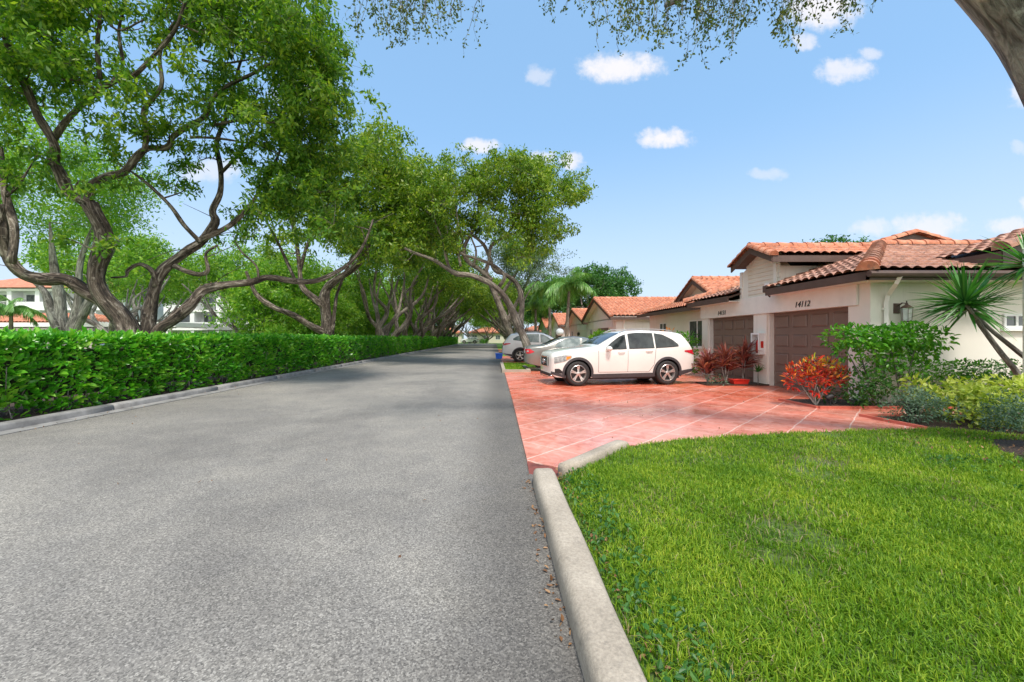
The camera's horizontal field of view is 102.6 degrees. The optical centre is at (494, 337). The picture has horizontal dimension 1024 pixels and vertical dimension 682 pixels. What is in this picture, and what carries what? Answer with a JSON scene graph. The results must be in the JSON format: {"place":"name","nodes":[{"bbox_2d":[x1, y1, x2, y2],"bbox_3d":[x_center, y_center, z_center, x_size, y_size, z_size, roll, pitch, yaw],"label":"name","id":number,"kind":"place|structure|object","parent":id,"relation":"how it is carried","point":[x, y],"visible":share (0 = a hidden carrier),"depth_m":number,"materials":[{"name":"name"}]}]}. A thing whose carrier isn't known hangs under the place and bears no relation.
{"place":"outdoors","nodes":[
{"label":"outdoors","id":0,"kind":"place"},
{"bbox_2d":[0,313,108,349],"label":"garden building","id":1,"kind":"structure","parent":0,"point":[101,318],"depth_m":43.63,"materials":[{"name":"tile"}]},
{"bbox_2d":[0,278,162,322],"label":"apartment block","id":2,"kind":"structure","parent":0,"point":[28,292],"depth_m":62.43,"materials":[{"name":"white paint"}]},
{"bbox_2d":[26,295,34,301],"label":"window","id":3,"kind":"structure","parent":2,"relation":"in","point":[29,298],"depth_m":63.55,"materials":[{"name":"grey glass"}]},
{"bbox_2d":[163,290,263,343],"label":"apartment block","id":4,"kind":"structure","parent":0,"point":[197,316],"depth_m":66.73,"materials":[{"name":"white paint"}]},
{"bbox_2d":[0,344,454,421],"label":"verge soil","id":5,"kind":"structure","parent":0,"point":[3,415],"depth_m":9.24,"materials":[{"name":"brown soil"}]},
{"bbox_2d":[0,325,458,419],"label":"clipped hedge","id":6,"kind":"object","parent":5,"relation":"on","point":[37,368],"visible":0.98,"depth_m":9.32,"materials":[{"name":"green plant"}]},
{"bbox_2d":[245,102,462,335],"bbox_3d":[-7.040,-6.359,22.263,11.717,15.335,13.044,0,0,-26],"label":"oak tree","id":7,"kind":"object","parent":5,"relation":"on","point":[392,177],"visible":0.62,"depth_m":21.16,"materials":[{"name":"green plant"}]},
{"bbox_2d":[449,311,467,336],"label":"oak tree","id":8,"kind":"object","parent":5,"relation":"on","point":[460,332],"depth_m":85.79,"materials":[{"name":"brown plant"}]},
{"bbox_2d":[0,344,584,681],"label":"road","id":9,"kind":"structure","parent":0,"point":[276,547],"depth_m":2.88,"materials":[{"name":"grey asphalt"}]},
{"bbox_2d":[0,344,459,435],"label":"gutter pan","id":10,"kind":"object","parent":9,"relation":"on","point":[5,432],"visible":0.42,"depth_m":8.51,"materials":[{"name":"grey concrete"}]},
{"bbox_2d":[22,357,1023,681],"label":"leaf litter","id":11,"kind":"object","parent":9,"relation":"on","point":[606,537],"visible":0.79,"depth_m":2.75,"materials":[{"name":"brown plant"}]},
{"bbox_2d":[458,343,505,355],"bbox_3d":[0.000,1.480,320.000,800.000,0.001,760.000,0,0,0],"label":"ground","id":12,"kind":"structure","parent":0,"point":[499,345],"depth_m":104.03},
{"bbox_2d":[0,99,189,345],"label":"multi stem tree","id":13,"kind":"object","parent":12,"relation":"on","point":[55,309],"visible":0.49,"depth_m":18.05,"materials":[{"name":"green plant"}]},
{"bbox_2d":[17,206,195,332],"bbox_3d":[-30.881,-4.283,33.339,12.093,12.065,12.158,0,0,0],"label":"shade tree","id":14,"kind":"object","parent":12,"relation":"on","point":[146,250],"visible":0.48,"depth_m":32.12,"materials":[{"name":"green plant"}]},
{"bbox_2d":[110,281,219,321],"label":"shade tree","id":15,"kind":"object","parent":12,"relation":"on","point":[161,296],"visible":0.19,"depth_m":54.21,"materials":[{"name":"green plant"}]},
{"bbox_2d":[0,0,390,389],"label":"oak tree","id":16,"kind":"object","parent":12,"relation":"on","point":[290,38],"visible":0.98,"depth_m":10.35,"materials":[{"name":"green plant"}]},
{"bbox_2d":[0,343,460,430],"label":"kerb","id":17,"kind":"structure","parent":12,"relation":"on","point":[26,422],"depth_m":8.71,"materials":[{"name":"grey concrete"}]},
{"bbox_2d":[201,243,342,334],"bbox_3d":[-15.524,-2.870,30.045,10.014,9.031,9.752,0,0,0],"label":"shade tree","id":18,"kind":"object","parent":12,"relation":"on","point":[245,302],"visible":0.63,"depth_m":27.75,"materials":[{"name":"green plant"}]},
{"bbox_2d":[263,323,293,343],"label":"areca clump","id":19,"kind":"object","parent":12,"relation":"on","point":[281,329],"visible":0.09,"depth_m":24.87,"materials":[{"name":"green plant"}]},
{"bbox_2d":[273,262,380,314],"bbox_3d":[-15.707,-2.496,36.413,10.221,8.398,10.382,0,0,-39],"label":"shade tree","id":20,"kind":"object","parent":12,"relation":"on","point":[355,288],"visible":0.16,"depth_m":35.32,"materials":[{"name":"green plant"}]},
{"bbox_2d":[288,282,368,340],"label":"shade tree","id":21,"kind":"object","parent":12,"relation":"on","point":[348,324],"visible":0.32,"depth_m":31.19,"materials":[{"name":"green plant"}]},
{"bbox_2d":[315,254,398,310],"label":"shade tree","id":22,"kind":"object","parent":12,"relation":"on","point":[351,278],"visible":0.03,"depth_m":47.73,"materials":[{"name":"green plant"}]},
{"bbox_2d":[335,279,401,335],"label":"shade tree","id":23,"kind":"object","parent":12,"relation":"on","point":[370,328],"visible":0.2,"depth_m":39.74,"materials":[{"name":"plant"}]},
{"bbox_2d":[354,283,432,335],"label":"shade tree","id":24,"kind":"object","parent":12,"relation":"on","point":[402,319],"visible":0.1,"depth_m":50.90,"materials":[{"name":"plant"}]},
{"bbox_2d":[332,205,483,340],"bbox_3d":[-7.634,-5.096,34.642,13.378,13.829,12.484,0,0,43],"label":"oak tree","id":25,"kind":"object","parent":12,"relation":"on","point":[363,271],"visible":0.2,"depth_m":33.59,"materials":[{"name":"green plant"}]},
{"bbox_2d":[404,307,452,337],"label":"shade tree","id":26,"kind":"object","parent":12,"relation":"on","point":[436,316],"visible":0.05,"depth_m":66.41,"materials":[{"name":"plant"}]},
{"bbox_2d":[376,257,498,339],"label":"oak tree","id":27,"kind":"object","parent":12,"relation":"on","point":[475,290],"visible":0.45,"depth_m":43.55,"materials":[{"name":"green plant"}]},
{"bbox_2d":[424,289,463,336],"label":"oak tree","id":28,"kind":"object","parent":12,"relation":"on","point":[444,331],"visible":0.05,"depth_m":65.26,"materials":[{"name":"brown plant"}]},
{"bbox_2d":[405,280,494,337],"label":"oak tree","id":29,"kind":"object","parent":12,"relation":"on","point":[441,327],"visible":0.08,"depth_m":55.65,"materials":[{"name":"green plant"}]},
{"bbox_2d":[437,292,490,336],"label":"oak tree","id":30,"kind":"object","parent":12,"relation":"on","point":[461,324],"visible":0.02,"depth_m":74.86,"materials":[{"name":"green plant"}]},
{"bbox_2d":[455,315,479,337],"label":"shade tree","id":31,"kind":"object","parent":12,"relation":"on","point":[465,331],"visible":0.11,"depth_m":106.16,"materials":[{"name":"green plant"}]},
{"bbox_2d":[461,337,478,343],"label":"suv","id":32,"kind":"object","parent":12,"relation":"on","point":[474,340],"visible":1,"depth_m":103.11,"materials":[{"name":"white metal"}]},
{"bbox_2d":[468,316,496,343],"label":"shade tree","id":33,"kind":"object","parent":12,"relation":"on","point":[478,325],"visible":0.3,"depth_m":99.87,"materials":[{"name":"green plant"}]},
{"bbox_2d":[469,327,504,342],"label":"villa","id":34,"kind":"object","parent":12,"relation":"on","point":[497,337],"visible":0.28,"depth_m":112.50,"materials":[{"name":"paint"}]},
{"bbox_2d":[456,276,533,337],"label":"oak tree","id":35,"kind":"object","parent":12,"relation":"on","point":[509,292],"visible":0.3,"depth_m":56.27,"materials":[{"name":"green plant"}]},
{"bbox_2d":[472,307,524,338],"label":"oak tree","id":36,"kind":"object","parent":12,"relation":"on","point":[488,317],"visible":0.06,"depth_m":83.35,"materials":[{"name":"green plant"}]},
{"bbox_2d":[487,274,528,337],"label":"oak tree","id":37,"kind":"object","parent":12,"relation":"on","point":[491,311],"visible":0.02,"depth_m":71.00,"materials":[{"name":"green plant"}]},
{"bbox_2d":[480,234,579,336],"bbox_3d":[3.112,-4.548,40.593,8.839,12.134,9.868,0,0,32],"label":"grey green tree","id":38,"kind":"object","parent":12,"relation":"on","point":[531,271],"visible":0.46,"depth_m":39.74,"materials":[{"name":"green plant"}]},
{"bbox_2d":[524,310,539,332],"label":"shade tree","id":39,"kind":"object","parent":12,"relation":"on","point":[532,320],"visible":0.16,"depth_m":96.16,"materials":[{"name":"green plant"}]},
{"bbox_2d":[516,292,556,330],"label":"tree","id":40,"kind":"object","parent":12,"relation":"on","point":[536,306],"visible":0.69,"depth_m":41.90,"materials":[{"name":"green plant"}]},
{"bbox_2d":[527,462,558,478],"bbox_3d":[0.530,1.412,4.325,0.340,0.036,0.550,0,0,0],"label":"driveway apron","id":41,"kind":"object","parent":12,"relation":"on","point":[532,467],"visible":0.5,"depth_m":4.42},
{"bbox_2d":[538,318,547,334],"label":"townhouse","id":42,"kind":"structure","parent":12,"relation":"on","point":[543,325],"depth_m":61.82,"materials":[{"name":"paint"}]},
{"bbox_2d":[524,274,573,336],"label":"queen palm","id":43,"kind":"object","parent":12,"relation":"on","point":[543,287],"visible":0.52,"depth_m":37.37,"materials":[{"name":"green plant"}]},
{"bbox_2d":[524,276,585,325],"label":"dark tree","id":44,"kind":"object","parent":12,"relation":"on","point":[529,315],"visible":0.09,"depth_m":64.90,"materials":[{"name":"green plant"}]},
{"bbox_2d":[547,313,569,337],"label":"townhouse","id":45,"kind":"structure","parent":12,"relation":"on","point":[558,320],"depth_m":48.93,"materials":[{"name":"paint"}]},
{"bbox_2d":[544,266,597,335],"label":"queen palm","id":46,"kind":"object","parent":12,"relation":"on","point":[566,288],"visible":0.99,"depth_m":32.86,"materials":[{"name":"green plant"}]},
{"bbox_2d":[564,308,587,337],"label":"townhouse","id":47,"kind":"structure","parent":12,"relation":"on","point":[576,324],"depth_m":39.76,"materials":[{"name":"paint"}]},
{"bbox_2d":[533,468,646,681],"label":"kerb","id":48,"kind":"structure","parent":12,"relation":"on","point":[605,652],"depth_m":2.03,"materials":[{"name":"concrete"}]},
{"bbox_2d":[542,261,643,312],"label":"dark tree","id":49,"kind":"object","parent":12,"relation":"on","point":[603,283],"visible":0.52,"depth_m":57.36,"materials":[{"name":"green plant"}]},
{"bbox_2d":[558,440,628,477],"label":"driveway kerb","id":50,"kind":"structure","parent":12,"relation":"on","point":[594,455],"depth_m":4.45,"materials":[{"name":"concrete"}]},
{"bbox_2d":[581,296,675,337],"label":"townhouse","id":51,"kind":"structure","parent":12,"relation":"on","point":[605,313],"depth_m":28.91,"materials":[{"name":"paint"}]},
{"bbox_2d":[636,300,701,369],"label":"townhouse wing","id":52,"kind":"structure","parent":12,"relation":"on","point":[678,316],"depth_m":19.71,"materials":[{"name":"beige paint"}]},
{"bbox_2d":[689,319,701,348],"bbox_3d":[8.870,-0.150,17.950,0.080,1.260,1.600,0,0,0],"label":"window","id":53,"kind":"structure","parent":52,"relation":"in","point":[695,326],"depth_m":18.03,"materials":[{"name":"grey glass"}]},
{"bbox_2d":[674,276,739,301],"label":"tiled roof","id":54,"kind":"structure","parent":52,"relation":"on","point":[694,285],"depth_m":20.22,"materials":[{"name":"tile"}]},
{"bbox_2d":[695,382,768,385],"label":"pillar bed mulch","id":55,"kind":"object","parent":12,"relation":"on","point":[729,384],"visible":0.5,"depth_m":11.85,"materials":[{"name":"brown soil"}]},
{"bbox_2d":[691,345,721,382],"bbox_3d":[6.362,0.756,12.252,1.303,1.220,1.076,0,0,0],"label":"cordyline","id":56,"kind":"object","parent":55,"relation":"on","point":[705,365],"visible":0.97,"depth_m":12.14,"materials":[{"name":"red plant"}]},
{"bbox_2d":[705,372,728,385],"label":"border plant","id":57,"kind":"object","parent":55,"relation":"on","point":[716,380],"visible":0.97,"depth_m":11.95,"materials":[{"name":"green plant"}]},
{"bbox_2d":[707,343,747,382],"bbox_3d":[6.866,0.724,12.135,1.327,1.282,1.136,0,0,0],"label":"cordyline","id":58,"kind":"object","parent":55,"relation":"on","point":[727,362],"visible":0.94,"depth_m":12.10,"materials":[{"name":"red plant"}]},
{"bbox_2d":[729,379,748,383],"bbox_3d":[7.147,1.287,11.979,0.488,0.145,0.273,0,0,0],"label":"planter","id":59,"kind":"object","parent":55,"relation":"on","point":[739,381],"visible":0.99,"depth_m":11.88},
{"bbox_2d":[731,336,764,378],"bbox_3d":[7.493,0.623,12.221,1.100,1.479,1.031,0,0,10],"label":"cordyline","id":60,"kind":"object","parent":55,"relation":"on","point":[745,349],"visible":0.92,"depth_m":12.14,"materials":[{"name":"red plant"}]},
{"bbox_2d":[802,234,872,242],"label":"dark tree","id":61,"kind":"object","parent":12,"relation":"on","point":[842,239],"depth_m":38.58,"materials":[{"name":"green plant"}]},
{"bbox_2d":[787,399,900,405],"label":"wall bed mulch","id":62,"kind":"object","parent":12,"relation":"on","point":[841,402],"depth_m":8.59,"materials":[{"name":"brown soil"}]},
{"bbox_2d":[779,353,850,404],"bbox_3d":[6.496,0.839,8.311,1.326,1.100,0.706,0,0,0],"label":"croton","id":63,"kind":"object","parent":62,"relation":"on","point":[818,369],"visible":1,"depth_m":8.25,"materials":[{"name":"red plant"}]},
{"bbox_2d":[806,375,852,403],"bbox_3d":[7.004,1.072,8.524,0.915,0.608,0.557,0,0,-22],"label":"shrub","id":64,"kind":"object","parent":62,"relation":"on","point":[839,395],"visible":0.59,"depth_m":8.45,"materials":[{"name":"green plant"}]},
{"bbox_2d":[824,392,837,405],"bbox_3d":[6.734,1.244,8.191,0.236,0.302,0.126,0,0,31],"label":"garden spotlight","id":65,"kind":"object","parent":62,"relation":"on","point":[829,397],"visible":0.94,"depth_m":8.18,"materials":[{"name":"black plastic"}]},
{"bbox_2d":[836,367,904,407],"bbox_3d":[7.416,1.010,8.072,1.125,0.869,0.853,0,0,0],"label":"dark shrub","id":66,"kind":"object","parent":62,"relation":"on","point":[864,389],"visible":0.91,"depth_m":8.02,"materials":[{"name":"green plant"}]},
{"bbox_2d":[817,320,960,405],"bbox_3d":[7.775,0.517,8.129,2.302,1.722,1.166,0,0,0],"label":"tall shrub","id":67,"kind":"object","parent":62,"relation":"on","point":[905,337],"visible":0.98,"depth_m":8.02,"materials":[{"name":"green plant"}]},
{"bbox_2d":[892,357,992,394],"bbox_3d":[8.995,0.804,8.286,1.584,0.833,0.725,0,0,0],"label":"shrub","id":68,"kind":"object","parent":62,"relation":"on","point":[942,376],"visible":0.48,"depth_m":8.22,"materials":[{"name":"green plant"}]},
{"bbox_2d":[950,358,1022,389],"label":"shrub","id":69,"kind":"object","parent":62,"relation":"on","point":[987,366],"visible":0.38,"depth_m":8.25,"materials":[{"name":"green plant"}]},
{"bbox_2d":[683,229,1022,401],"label":"townhouse","id":70,"kind":"structure","parent":12,"relation":"on","point":[792,301],"depth_m":10.26,"materials":[{"name":"paint"}]},
{"bbox_2d":[713,315,752,381],"bbox_3d":[8.097,0.345,13.845,0.095,2.090,2.610,0,0,0],"label":"garage door","id":71,"kind":"structure","parent":70,"relation":"in","point":[730,330],"depth_m":13.88,"materials":[{"name":"metal"}]},
{"bbox_2d":[751,333,764,354],"bbox_3d":[7.805,0.180,12.140,0.190,0.640,0.380,0,0,0],"label":"extinguisher cabinet","id":72,"kind":"object","parent":70,"relation":"attached to","point":[761,339],"visible":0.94,"depth_m":11.96,"materials":[{"name":"white paint"}]},
{"bbox_2d":[774,307,847,396],"bbox_3d":[8.097,0.345,10.525,0.095,2.090,2.670,0,0,0],"label":"garage door","id":73,"kind":"structure","parent":70,"relation":"in","point":[795,333],"depth_m":10.67,"materials":[{"name":"metal"}]},
{"bbox_2d":[893,301,913,321],"bbox_3d":[8.490,-0.540,8.477,0.220,0.440,0.265,0,0,0],"label":"wall lantern","id":74,"kind":"object","parent":70,"relation":"attached to","point":[905,314],"depth_m":8.42,"materials":[{"name":"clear glass"}]},
{"bbox_2d":[935,228,1023,389],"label":"entrance porch","id":75,"kind":"object","parent":70,"relation":"attached to","point":[967,255],"visible":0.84,"depth_m":8.56,"materials":[{"name":"tile"}]},
{"bbox_2d":[1000,314,1022,330],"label":"window","id":76,"kind":"structure","parent":70,"relation":"in","point":[1011,325],"depth_m":8.58,"materials":[{"name":"white paint"}]},
{"bbox_2d":[876,416,1023,435],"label":"front bed mulch","id":77,"kind":"object","parent":12,"relation":"on","point":[943,424],"visible":0.11,"depth_m":6.49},
{"bbox_2d":[897,401,915,421],"bbox_3d":[6.780,1.235,6.714,0.302,0.385,0.161,0,0,-17],"label":"garden spotlight","id":78,"kind":"object","parent":77,"relation":"on","point":[907,407],"visible":0.34,"depth_m":6.69,"materials":[{"name":"black plastic"}]},
{"bbox_2d":[878,383,967,424],"bbox_3d":[6.850,1.083,6.608,1.005,0.672,0.879,0,0,0],"label":"grey bush","id":79,"kind":"object","parent":77,"relation":"on","point":[918,403],"visible":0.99,"depth_m":6.55,"materials":[{"name":"blue plant"}]},
{"bbox_2d":[898,372,1008,420],"bbox_3d":[7.744,1.015,6.937,1.496,0.848,1.039,0,0,0],"label":"variegated shrub","id":80,"kind":"object","parent":77,"relation":"on","point":[950,381],"visible":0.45,"depth_m":6.86,"materials":[{"name":"green plant"}]},
{"bbox_2d":[942,399,1008,428],"bbox_3d":[7.432,1.179,6.329,0.991,0.459,0.437,0,0,0],"label":"ground cover shrub","id":81,"kind":"object","parent":77,"relation":"on","point":[969,417],"visible":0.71,"depth_m":6.28,"materials":[{"name":"green plant"}]},
{"bbox_2d":[957,382,1023,428],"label":"variegated shrub","id":82,"kind":"object","parent":77,"relation":"on","point":[984,396],"visible":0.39,"depth_m":6.39,"materials":[{"name":"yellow plant"}]},
{"bbox_2d":[960,373,1023,412],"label":"variegated shrub","id":83,"kind":"object","parent":77,"relation":"on","point":[1016,387],"visible":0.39,"depth_m":6.88,"materials":[{"name":"yellow plant"}]},
{"bbox_2d":[966,388,1023,433],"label":"grey bush","id":84,"kind":"object","parent":77,"relation":"on","point":[1013,416],"visible":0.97,"depth_m":5.93,"materials":[{"name":"blue plant"}]},
{"bbox_2d":[0,0,1023,338],"label":"sky","id":85,"kind":"structure","parent":0,"point":[910,120],"materials":[{"name":"blue"}]},
{"bbox_2d":[501,356,524,362],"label":"driveway","id":86,"kind":"structure","parent":0,"point":[506,359],"depth_m":25.70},
{"bbox_2d":[502,331,553,361],"bbox_3d":[2.794,0.545,24.500,4.712,1.816,2.254,0,0,0],"label":"suv","id":87,"kind":"object","parent":86,"relation":"on","point":[512,346],"visible":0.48,"depth_m":23.61,"materials":[{"name":"silver metal"}]},
{"bbox_2d":[503,362,533,368],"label":"island grass","id":88,"kind":"structure","parent":0,"point":[512,365],"depth_m":19.17,"materials":[{"name":"green plant"}]},
{"bbox_2d":[505,368,1018,467],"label":"driveway","id":89,"kind":"structure","parent":0,"point":[572,422],"depth_m":7.51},
{"bbox_2d":[500,362,530,372],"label":"island kerb","id":90,"kind":"structure","parent":89,"relation":"on","point":[526,369],"depth_m":16.47,"materials":[{"name":"concrete"}]},
{"bbox_2d":[523,336,588,367],"bbox_3d":[3.685,0.687,17.593,4.870,1.511,2.160,0,0,1],"label":"sedan","id":91,"kind":"object","parent":89,"relation":"on","point":[532,354],"visible":0.3,"depth_m":16.79,"materials":[{"name":"silver metal"}]},
{"bbox_2d":[540,328,693,385],"bbox_3d":[3.705,0.582,12.763,4.491,1.718,2.117,0,0,-7],"label":"suv","id":92,"kind":"object","parent":89,"relation":"on","point":[662,357],"visible":1,"depth_m":11.98,"materials":[{"name":"white metal"}]},
{"bbox_2d":[676,330,699,374],"bbox_3d":[7.153,0.552,15.291,1.171,1.684,0.986,0,0,0],"label":"round leaf shrub","id":93,"kind":"object","parent":89,"relation":"on","point":[692,347],"visible":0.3,"depth_m":15.27,"materials":[{"name":"green plant"}]},
{"bbox_2d":[778,398,962,428],"bbox_3d":[9.145,1.403,7.645,5.710,0.115,2.893,0,0,0],"label":"bed edging","id":94,"kind":"object","parent":89,"relation":"on","point":[871,416],"visible":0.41,"depth_m":8.01,"materials":[{"name":"red paint"}]},
{"bbox_2d":[558,425,1023,681],"bbox_3d":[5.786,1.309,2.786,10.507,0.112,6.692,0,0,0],"label":"lawn grass","id":95,"kind":"structure","parent":0,"point":[966,559],"depth_m":2.53,"materials":[{"name":"green plant"}]},
{"bbox_2d":[559,452,1023,681],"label":"lawn weeds","id":96,"kind":"object","parent":95,"relation":"on","point":[678,675],"visible":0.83,"depth_m":2.10,"materials":[{"name":"green plant"}]},
{"bbox_2d":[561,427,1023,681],"bbox_3d":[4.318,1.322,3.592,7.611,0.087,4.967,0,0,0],"label":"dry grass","id":97,"kind":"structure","parent":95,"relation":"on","point":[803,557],"depth_m":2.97,"materials":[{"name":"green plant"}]},
{"bbox_2d":[988,437,1023,460],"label":"tree pit mulch","id":98,"kind":"object","parent":95,"relation":"on","point":[1007,444],"visible":0.31,"depth_m":5.04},
{"bbox_2d":[342,0,1023,106],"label":"overhanging oak","id":99,"kind":"object","parent":98,"relation":"on","point":[999,24],"visible":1,"depth_m":4.83,"materials":[{"name":"green plant"}]},
{"bbox_2d":[899,229,1023,390],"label":"dracaena","id":100,"kind":"object","parent":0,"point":[964,301],"visible":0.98,"depth_m":7.56,"materials":[{"name":"green plant"}]},
{"label":"car park","id":101,"kind":"structure","parent":0,"visible":0},
{"bbox_2d":[0,295,47,329],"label":"queen palm","id":102,"kind":"object","parent":101,"relation":"on","point":[11,309],"visible":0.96,"depth_m":30.39,"materials":[{"name":"green plant"}]},
{"bbox_2d":[0,323,174,343],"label":"carport","id":103,"kind":"object","parent":101,"relation":"on","point":[41,325],"visible":0.33,"depth_m":33.94,"materials":[{"name":"white paint"}]},
{"bbox_2d":[58,240,208,314],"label":"shade tree","id":104,"kind":"object","parent":101,"relation":"on","point":[113,288],"visible":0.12,"depth_m":44.07,"materials":[{"name":"green plant"}]},
{"bbox_2d":[139,322,221,344],"bbox_3d":[-25.900,0.160,33.070,4.320,2.620,5.260,0,0,0],"label":"carport","id":105,"kind":"object","parent":101,"relation":"on","point":[188,325],"visible":0.3,"depth_m":32.50,"materials":[{"name":"white paint"}]},
{"bbox_2d":[198,327,231,332],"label":"carport","id":106,"kind":"object","parent":101,"relation":"on","point":[223,329],"visible":0.17,"depth_m":42.94,"materials":[{"name":"white paint"}]},
{"bbox_2d":[164,231,295,333],"bbox_3d":[-24.748,-4.283,40.260,12.158,12.065,12.093,0,0,27],"label":"shade tree","id":107,"kind":"object","parent":101,"relation":"on","point":[217,265],"visible":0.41,"depth_m":37.43,"materials":[{"name":"green plant"}]},
{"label":"island lawn","id":108,"kind":"structure","parent":0,"visible":0},
{"bbox_2d":[384,141,597,363],"bbox_3d":[-0.214,-4.170,20.303,11.236,11.356,7.434,0,0,0],"label":"leaning tree","id":109,"kind":"object","parent":108,"relation":"on","point":[540,178],"visible":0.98,"depth_m":19.26,"materials":[{"name":"green plant"}]},
{"bbox_2d":[586,328,610,338],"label":"spreading shrub","id":110,"kind":"object","parent":108,"relation":"on","point":[597,332],"visible":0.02,"depth_m":20.74,"materials":[{"name":"green plant"}]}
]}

